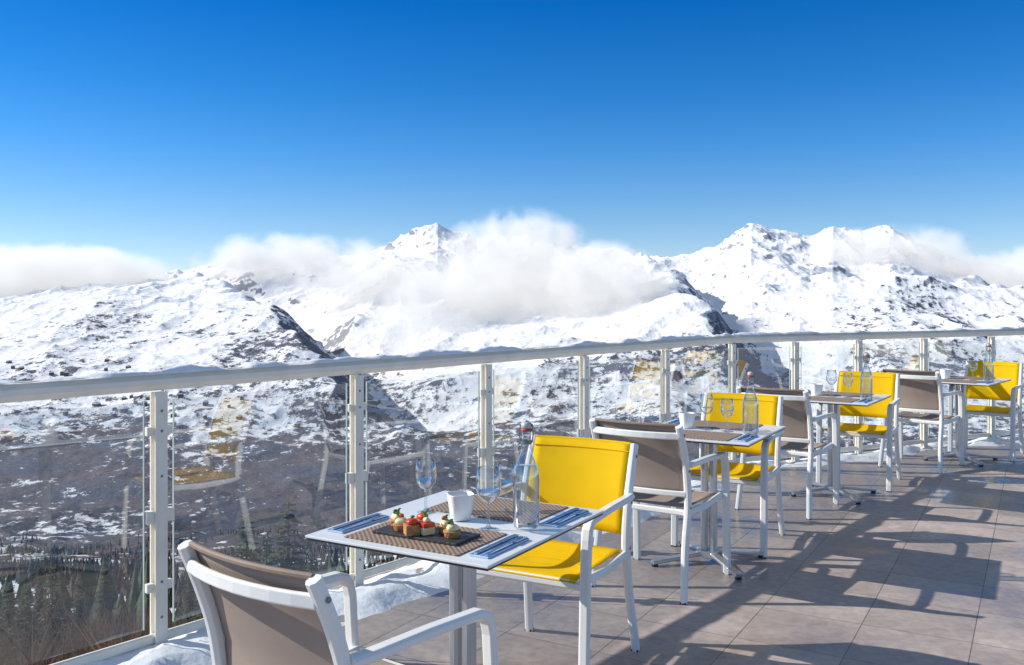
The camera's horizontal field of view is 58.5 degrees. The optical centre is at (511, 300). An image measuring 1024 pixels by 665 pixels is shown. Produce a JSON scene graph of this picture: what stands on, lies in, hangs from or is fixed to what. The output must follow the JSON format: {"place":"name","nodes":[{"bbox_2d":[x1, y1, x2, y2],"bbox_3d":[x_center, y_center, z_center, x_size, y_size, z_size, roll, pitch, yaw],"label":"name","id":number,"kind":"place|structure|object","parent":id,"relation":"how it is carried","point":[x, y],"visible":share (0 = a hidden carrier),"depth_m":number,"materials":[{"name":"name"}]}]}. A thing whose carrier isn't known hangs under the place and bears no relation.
{"place":"outdoors","nodes":[
{"label":"outdoors","id":0,"kind":"place"},
{"bbox_2d":[0,223,1023,616],"bbox_3d":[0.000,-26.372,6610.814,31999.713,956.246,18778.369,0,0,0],"label":"mountain terrain","id":1,"kind":"structure","parent":0,"point":[426,287],"depth_m":3262.66,"materials":[{"name":"white snow"}]},
{"bbox_2d":[0,581,21,662],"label":"pine tree","id":2,"kind":"object","parent":1,"relation":"on","point":[10,600],"visible":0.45,"depth_m":51.88,"materials":[{"name":"green plant"}]},
{"bbox_2d":[2,583,45,664],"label":"pine tree","id":3,"kind":"object","parent":1,"relation":"on","point":[21,621],"visible":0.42,"depth_m":39.84,"materials":[{"name":"green plant"}]},
{"bbox_2d":[30,564,50,629],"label":"pine tree","id":4,"kind":"object","parent":1,"relation":"on","point":[38,585],"visible":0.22,"depth_m":94.79,"materials":[{"name":"green plant"}]},
{"bbox_2d":[37,567,73,664],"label":"pine tree","id":5,"kind":"object","parent":1,"relation":"on","point":[53,602],"visible":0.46,"depth_m":45.92,"materials":[{"name":"green plant"}]},
{"bbox_2d":[66,580,91,651],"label":"pine tree","id":6,"kind":"object","parent":1,"relation":"on","point":[79,612],"visible":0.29,"depth_m":65.86,"materials":[{"name":"green plant"}]},
{"bbox_2d":[0,568,203,664],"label":"bare shrubs","id":7,"kind":"object","parent":1,"relation":"on","point":[94,642],"visible":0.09,"depth_m":37.32,"materials":[{"name":"plant"}]},
{"bbox_2d":[91,568,122,642],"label":"pine tree","id":8,"kind":"object","parent":1,"relation":"on","point":[105,593],"visible":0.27,"depth_m":84.81,"materials":[{"name":"green plant"}]},
{"bbox_2d":[175,574,198,624],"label":"pine tree","id":9,"kind":"object","parent":1,"relation":"on","point":[190,603],"visible":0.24,"depth_m":74.82,"materials":[{"name":"green plant"}]},
{"bbox_2d":[189,596,202,620],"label":"pine tree","id":10,"kind":"object","parent":1,"relation":"on","point":[196,614],"visible":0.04,"depth_m":49.75,"materials":[{"name":"green plant"}]},
{"bbox_2d":[6,358,395,438],"bbox_3d":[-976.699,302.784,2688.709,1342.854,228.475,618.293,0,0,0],"label":"distant village","id":11,"kind":"object","parent":1,"relation":"on","point":[64,373],"visible":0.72,"depth_m":2643.49,"materials":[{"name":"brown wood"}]},
{"bbox_2d":[0,527,412,607],"bbox_3d":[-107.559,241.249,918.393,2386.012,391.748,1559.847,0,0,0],"label":"distant winter forest","id":12,"kind":"object","parent":1,"relation":"on","point":[70,578],"visible":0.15,"depth_m":547.09,"materials":[{"name":"green plant"}]},
{"bbox_2d":[0,540,415,638],"bbox_3d":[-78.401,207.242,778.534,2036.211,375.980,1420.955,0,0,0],"label":"distant conifer forest","id":13,"kind":"object","parent":1,"relation":"on","point":[91,581],"visible":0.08,"depth_m":105.61,"materials":[{"name":"green plant"}]},
{"bbox_2d":[230,517,260,562],"bbox_3d":[-10.368,13.787,35.980,4.398,10.464,4.495,0,0,0],"label":"pine tree","id":14,"kind":"object","parent":1,"relation":"on","point":[244,551],"visible":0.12,"depth_m":35.94,"materials":[{"name":"green plant"}]},
{"bbox_2d":[258,538,276,565],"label":"pine tree","id":15,"kind":"object","parent":1,"relation":"on","point":[266,552],"visible":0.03,"depth_m":51.94,"materials":[{"name":"green plant"}]},
{"bbox_2d":[268,502,315,574],"bbox_3d":[-9.474,14.047,37.968,4.419,11.336,4.019,0,0,16],"label":"pine tree","id":16,"kind":"object","parent":1,"relation":"on","point":[287,562],"visible":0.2,"depth_m":37.93,"materials":[{"name":"green plant"}]},
{"bbox_2d":[305,554,320,574],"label":"pine tree","id":17,"kind":"object","parent":1,"relation":"on","point":[311,561],"visible":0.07,"depth_m":49.92,"materials":[{"name":"green plant"}]},
{"bbox_2d":[0,0,1023,289],"label":"sky","id":18,"kind":"structure","parent":0,"point":[142,137],"materials":[{"name":"blue"}]},
{"bbox_2d":[329,436,1023,664],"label":"terrace floor","id":19,"kind":"structure","parent":0,"point":[922,563],"depth_m":4.42,"materials":[{"name":"stone"}]},
{"bbox_2d":[177,540,497,664],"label":"taupe armchair","id":20,"kind":"object","parent":19,"relation":"on","point":[253,613],"visible":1,"depth_m":2.04,"materials":[{"name":"metal"}]},
{"bbox_2d":[82,472,768,664],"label":"snow bank","id":21,"kind":"structure","parent":19,"relation":"on","point":[382,593],"depth_m":4.22,"materials":[{"name":"white snow"}]},
{"bbox_2d":[305,491,603,664],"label":"bistro table","id":22,"kind":"object","parent":19,"relation":"on","point":[462,596],"visible":0.62,"depth_m":2.85,"materials":[{"name":"metal"}]},
{"bbox_2d":[327,515,389,533],"bbox_3d":[-0.477,0.696,2.852,0.062,0.006,0.230,0,0,30],"label":"folded napkin","id":23,"kind":"object","parent":22,"relation":"on","point":[357,526],"visible":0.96,"depth_m":2.81,"materials":[{"name":"blue fabric"}]},
{"bbox_2d":[331,513,380,529],"bbox_3d":[-0.485,0.690,2.860,0.021,0.005,0.226,0,0,30],"label":"table knife","id":24,"kind":"object","parent":23,"relation":"on","point":[353,521],"visible":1,"depth_m":2.85,"materials":[{"name":"metal"}]},
{"bbox_2d":[342,514,387,529],"bbox_3d":[-0.460,0.689,2.845,0.024,0.006,0.207,0,0,30],"label":"table fork","id":25,"kind":"object","parent":23,"relation":"on","point":[377,517],"visible":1,"depth_m":2.87,"materials":[{"name":"metal"}]},
{"bbox_2d":[344,518,506,555],"bbox_3d":[-0.255,0.698,2.712,0.400,0.003,0.270,0,0,30],"label":"woven placemat","id":26,"kind":"object","parent":22,"relation":"on","point":[483,538],"visible":0.64,"depth_m":2.65,"materials":[{"name":"brown wicker"}]},
{"bbox_2d":[372,525,479,545],"bbox_3d":[-0.255,0.692,2.712,0.300,0.008,0.130,0,0,30],"label":"slate serving board","id":27,"kind":"object","parent":26,"relation":"on","point":[438,537],"visible":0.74,"depth_m":2.66,"materials":[{"name":"black stone"}]},
{"bbox_2d":[389,508,400,526],"bbox_3d":[-0.349,0.658,2.789,0.052,0.058,0.053,0,0,-33],"label":"tapas canape","id":28,"kind":"object","parent":27,"relation":"on","point":[393,518],"visible":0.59,"depth_m":2.78,"materials":[{"name":"beige food"}]},
{"bbox_2d":[393,512,406,531],"bbox_3d":[-0.330,0.658,2.732,0.052,0.058,0.053,0,0,34],"label":"tapas canape","id":29,"kind":"object","parent":27,"relation":"on","point":[401,519],"visible":0.81,"depth_m":2.72,"materials":[{"name":"beige food"}]},
{"bbox_2d":[403,515,419,535],"bbox_3d":[-0.295,0.660,2.683,0.041,0.055,0.040,0,0,-19],"label":"tapas canape","id":30,"kind":"object","parent":27,"relation":"on","point":[411,526],"visible":1,"depth_m":2.67,"materials":[{"name":"brown food"}]},
{"bbox_2d":[415,511,430,521],"bbox_3d":[-0.269,0.660,2.748,0.040,0.055,0.040,0,0,-18],"label":"tapas canape","id":31,"kind":"object","parent":27,"relation":"on","point":[420,516],"visible":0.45,"depth_m":2.74,"materials":[{"name":"red food"}]},
{"bbox_2d":[418,511,434,535],"bbox_3d":[-0.252,0.654,2.687,0.038,0.064,0.039,0,0,-34],"label":"tapas canape","id":32,"kind":"object","parent":27,"relation":"on","point":[427,525],"visible":1,"depth_m":2.67,"materials":[{"name":"food"}]},
{"bbox_2d":[437,514,448,533],"bbox_3d":[-0.195,0.658,2.706,0.052,0.058,0.053,0,0,-19],"label":"tapas canape","id":33,"kind":"object","parent":27,"relation":"on","point":[442,526],"visible":0.71,"depth_m":2.69,"materials":[{"name":"beige food"}]},
{"bbox_2d":[443,519,460,538],"bbox_3d":[-0.173,0.658,2.653,0.052,0.058,0.053,0,0,-7],"label":"tapas canape","id":34,"kind":"object","parent":27,"relation":"on","point":[452,530],"visible":1,"depth_m":2.64,"materials":[{"name":"beige food"}]},
{"bbox_2d":[415,458,436,512],"bbox_3d":[-0.284,0.612,3.015,0.072,0.172,0.072,0,0,0],"label":"wine glass","id":35,"kind":"object","parent":22,"relation":"on","point":[426,480],"visible":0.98,"depth_m":3.01,"materials":[{"name":"glass"}]},
{"bbox_2d":[447,490,474,521],"bbox_3d":[-0.164,0.657,2.915,0.083,0.083,0.083,0,0,-17],"label":"white square cup","id":36,"kind":"object","parent":22,"relation":"on","point":[460,504],"visible":1,"depth_m":2.88,"materials":[{"name":"ceramic"}]},
{"bbox_2d":[475,465,500,530],"bbox_3d":[-0.072,0.603,2.784,0.079,0.189,0.079,0,0,0],"label":"wine glass","id":37,"kind":"object","parent":22,"relation":"on","point":[488,490],"visible":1,"depth_m":2.78,"materials":[{"name":"glass"}]},
{"bbox_2d":[425,495,568,523],"bbox_3d":[-0.050,0.698,3.067,0.400,0.003,0.270,0,0,30],"label":"woven placemat","id":38,"kind":"object","parent":22,"relation":"on","point":[525,512],"visible":0.86,"depth_m":3.04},
{"bbox_2d":[496,462,515,510],"bbox_3d":[-0.020,0.618,3.020,0.067,0.160,0.067,0,0,0],"label":"wine glass","id":39,"kind":"object","parent":38,"relation":"on","point":[506,481],"visible":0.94,"depth_m":3.02,"materials":[{"name":"glass"}]},
{"bbox_2d":[469,536,528,558],"bbox_3d":[-0.034,0.696,2.584,0.062,0.006,0.230,0,0,30],"label":"folded napkin","id":40,"kind":"object","parent":22,"relation":"on","point":[483,554],"visible":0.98,"depth_m":2.54,"materials":[{"name":"blue fabric"}]},
{"bbox_2d":[474,534,518,553],"bbox_3d":[-0.043,0.690,2.592,0.021,0.005,0.226,0,0,30],"label":"table knife","id":41,"kind":"object","parent":40,"relation":"on","point":[496,543],"visible":1,"depth_m":2.59,"materials":[{"name":"metal"}]},
{"bbox_2d":[486,536,526,553],"bbox_3d":[-0.017,0.689,2.578,0.024,0.006,0.207,0,0,30],"label":"table fork","id":42,"kind":"object","parent":40,"relation":"on","point":[518,538],"visible":1,"depth_m":2.61,"materials":[{"name":"metal"}]},
{"bbox_2d":[513,420,539,529],"bbox_3d":[0.044,0.534,2.816,0.082,0.331,0.082,0,0,11],"label":"swing top water bottle","id":43,"kind":"object","parent":22,"relation":"on","point":[525,425],"visible":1,"depth_m":2.81,"materials":[{"name":"clear glass"}]},
{"bbox_2d":[540,509,588,526],"bbox_3d":[0.170,0.696,2.928,0.062,0.006,0.230,0,0,30],"label":"folded napkin","id":44,"kind":"object","parent":22,"relation":"on","point":[566,520],"visible":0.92,"depth_m":2.89,"materials":[{"name":"blue fabric"}]},
{"bbox_2d":[544,508,579,522],"bbox_3d":[0.162,0.690,2.937,0.021,0.005,0.226,0,0,30],"label":"table knife","id":45,"kind":"object","parent":44,"relation":"on","point":[561,515],"visible":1,"depth_m":2.93,"materials":[{"name":"metal"}]},
{"bbox_2d":[555,509,586,523],"bbox_3d":[0.188,0.689,2.922,0.024,0.006,0.207,0,0,30],"label":"table fork","id":46,"kind":"object","parent":44,"relation":"on","point":[580,511],"visible":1,"depth_m":2.95,"materials":[{"name":"metal"}]},
{"bbox_2d":[0,326,1023,664],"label":"glass railing","id":47,"kind":"object","parent":19,"relation":"on","point":[158,514],"visible":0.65,"depth_m":4.44,"materials":[{"name":"beige paint"}]},
{"bbox_2d":[476,435,640,664],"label":"yellow armchair","id":48,"kind":"object","parent":19,"relation":"on","point":[589,473],"visible":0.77,"depth_m":3.66,"materials":[{"name":"fabric"}]},
{"bbox_2d":[589,418,730,604],"bbox_3d":[0.733,0.994,4.586,0.544,0.835,0.618,0,0,33],"label":"taupe armchair","id":49,"kind":"object","parent":19,"relation":"on","point":[664,464],"visible":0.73,"depth_m":4.37,"materials":[{"name":"metal"}]},
{"bbox_2d":[651,419,785,579],"bbox_3d":[1.060,1.054,4.920,0.640,0.708,0.740,0,0,30],"label":"bistro table","id":50,"kind":"object","parent":19,"relation":"on","point":[707,548],"visible":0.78,"depth_m":4.89,"materials":[{"name":"metal"}]},
{"bbox_2d":[678,412,695,428],"bbox_3d":[0.957,0.657,5.002,0.083,0.083,0.083,0,0,-11],"label":"white square cup","id":51,"kind":"object","parent":50,"relation":"on","point":[687,419],"visible":0.94,"depth_m":4.97,"materials":[{"name":"ceramic"}]},
{"bbox_2d":[699,394,713,429],"bbox_3d":[1.053,0.603,4.947,0.079,0.189,0.079,0,0,0],"label":"wine glass","id":52,"kind":"object","parent":50,"relation":"on","point":[706,407],"visible":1,"depth_m":4.94,"materials":[{"name":"glass"}]},
{"bbox_2d":[683,429,741,440],"bbox_3d":[0.960,0.698,4.747,0.400,0.003,0.270,0,0,30],"label":"woven placemat","id":53,"kind":"object","parent":50,"relation":"on","point":[709,435],"visible":0.64,"depth_m":4.70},
{"bbox_2d":[720,398,733,431],"bbox_3d":[1.147,0.611,4.870,0.073,0.174,0.073,0,0,0],"label":"wine glass","id":54,"kind":"object","parent":50,"relation":"on","point":[727,411],"visible":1,"depth_m":4.87,"materials":[{"name":"glass"}]},
{"bbox_2d":[693,420,762,430],"bbox_3d":[1.165,0.698,5.102,0.400,0.003,0.270,0,0,30],"label":"woven placemat","id":55,"kind":"object","parent":50,"relation":"on","point":[723,425],"visible":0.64,"depth_m":5.08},
{"bbox_2d":[733,434,757,441],"bbox_3d":[1.181,0.696,4.619,0.062,0.006,0.230,0,0,30],"label":"folded napkin","id":56,"kind":"object","parent":50,"relation":"on","point":[745,440],"visible":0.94,"depth_m":4.57,"materials":[{"name":"blue fabric"}]},
{"bbox_2d":[742,370,758,433],"bbox_3d":[1.249,0.534,4.788,0.082,0.331,0.082,0,0,11],"label":"swing top water bottle","id":57,"kind":"object","parent":50,"relation":"on","point":[750,374],"visible":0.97,"depth_m":4.78,"materials":[{"name":"clear glass"}]},
{"bbox_2d":[671,392,784,558],"bbox_3d":[1.292,0.994,5.376,0.544,0.835,0.618,0,0,28],"label":"yellow armchair","id":58,"kind":"object","parent":19,"relation":"on","point":[770,409],"visible":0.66,"depth_m":5.46,"materials":[{"name":"fabric"}]},
{"bbox_2d":[735,386,838,519],"bbox_3d":[1.862,0.994,6.220,0.544,0.835,0.618,0,0,36],"label":"taupe armchair","id":59,"kind":"object","parent":19,"relation":"on","point":[798,419],"visible":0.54,"depth_m":5.99,"materials":[{"name":"metal"}]},
{"bbox_2d":[790,393,891,504],"bbox_3d":[2.330,1.054,6.620,0.640,0.708,0.740,0,0,34],"label":"bistro table","id":60,"kind":"object","parent":19,"relation":"on","point":[876,398],"visible":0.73,"depth_m":6.59,"materials":[{"name":"metal"}]},
{"bbox_2d":[810,384,822,395],"bbox_3d":[2.233,0.657,6.709,0.083,0.083,0.083,0,0,-11],"label":"white square cup","id":61,"kind":"object","parent":60,"relation":"on","point":[816,389],"visible":1,"depth_m":6.68,"materials":[{"name":"ceramic"}]},
{"bbox_2d":[809,396,858,402],"bbox_3d":[2.218,0.698,6.454,0.400,0.003,0.270,0,0,34],"label":"woven placemat","id":62,"kind":"object","parent":60,"relation":"on","point":[831,399],"visible":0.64,"depth_m":6.41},
{"bbox_2d":[810,391,871,396],"bbox_3d":[2.447,0.698,6.794,0.400,0.003,0.270,0,0,34],"label":"woven placemat","id":63,"kind":"object","parent":60,"relation":"on","point":[849,394],"visible":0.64,"depth_m":6.74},
{"bbox_2d":[855,399,872,402],"bbox_3d":[2.429,0.696,6.312,0.062,0.006,0.230,0,0,34],"label":"folded napkin","id":64,"kind":"object","parent":60,"relation":"on","point":[864,401],"visible":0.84,"depth_m":6.25,"materials":[{"name":"blue fabric"}]},
{"bbox_2d":[860,352,872,398],"bbox_3d":[2.509,0.534,6.475,0.082,0.331,0.082,0,0,11],"label":"swing top water bottle","id":65,"kind":"object","parent":60,"relation":"on","point":[866,354],"visible":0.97,"depth_m":6.47,"materials":[{"name":"clear glass"}]},
{"bbox_2d":[816,371,901,491],"bbox_3d":[2.711,0.994,7.102,0.544,0.835,0.618,0,0,31],"label":"yellow armchair","id":66,"kind":"object","parent":19,"relation":"on","point":[884,383],"visible":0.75,"depth_m":7.18,"materials":[{"name":"fabric"}]},
{"bbox_2d":[745,435,1023,467],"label":"snow bank","id":67,"kind":"structure","parent":19,"relation":"on","point":[908,450],"depth_m":8.23,"materials":[{"name":"white snow"}]},
{"bbox_2d":[878,369,963,473],"bbox_3d":[3.458,0.994,7.757,0.544,0.835,0.618,0,0,41],"label":"taupe armchair","id":68,"kind":"object","parent":19,"relation":"on","point":[921,392],"visible":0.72,"depth_m":7.57,"materials":[{"name":"metal"}]},
{"bbox_2d":[923,378,1010,466],"bbox_3d":[3.950,1.054,8.050,0.640,0.708,0.740,0,0,41],"label":"bistro table","id":69,"kind":"object","parent":19,"relation":"on","point":[967,455],"visible":0.67,"depth_m":8.02,"materials":[{"name":"metal"}]},
{"bbox_2d":[940,369,951,378],"bbox_3d":[3.866,0.657,8.151,0.083,0.083,0.083,0,0,-11],"label":"white square cup","id":70,"kind":"object","parent":69,"relation":"on","point":[945,373],"visible":1,"depth_m":8.12,"materials":[{"name":"ceramic"}]},
{"bbox_2d":[941,379,982,382],"bbox_3d":[3.818,0.698,7.900,0.400,0.003,0.270,0,0,41],"label":"woven placemat","id":71,"kind":"object","parent":69,"relation":"on","point":[958,381],"visible":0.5,"depth_m":7.82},
{"bbox_2d":[950,376,994,379],"bbox_3d":[4.089,0.698,8.208,0.400,0.003,0.270,0,0,41],"label":"woven placemat","id":72,"kind":"object","parent":69,"relation":"on","point":[966,377],"visible":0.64,"depth_m":8.15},
{"bbox_2d":[983,343,993,380],"bbox_3d":[4.109,0.534,7.883,0.082,0.331,0.082,0,0,11],"label":"swing top water bottle","id":73,"kind":"object","parent":69,"relation":"on","point":[988,344],"visible":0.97,"depth_m":7.88,"materials":[{"name":"clear glass"}]},
{"bbox_2d":[948,361,1023,461],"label":"yellow armchair","id":74,"kind":"object","parent":19,"relation":"on","point":[1011,390],"visible":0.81,"depth_m":8.42,"materials":[{"name":"fabric"}]}
]}

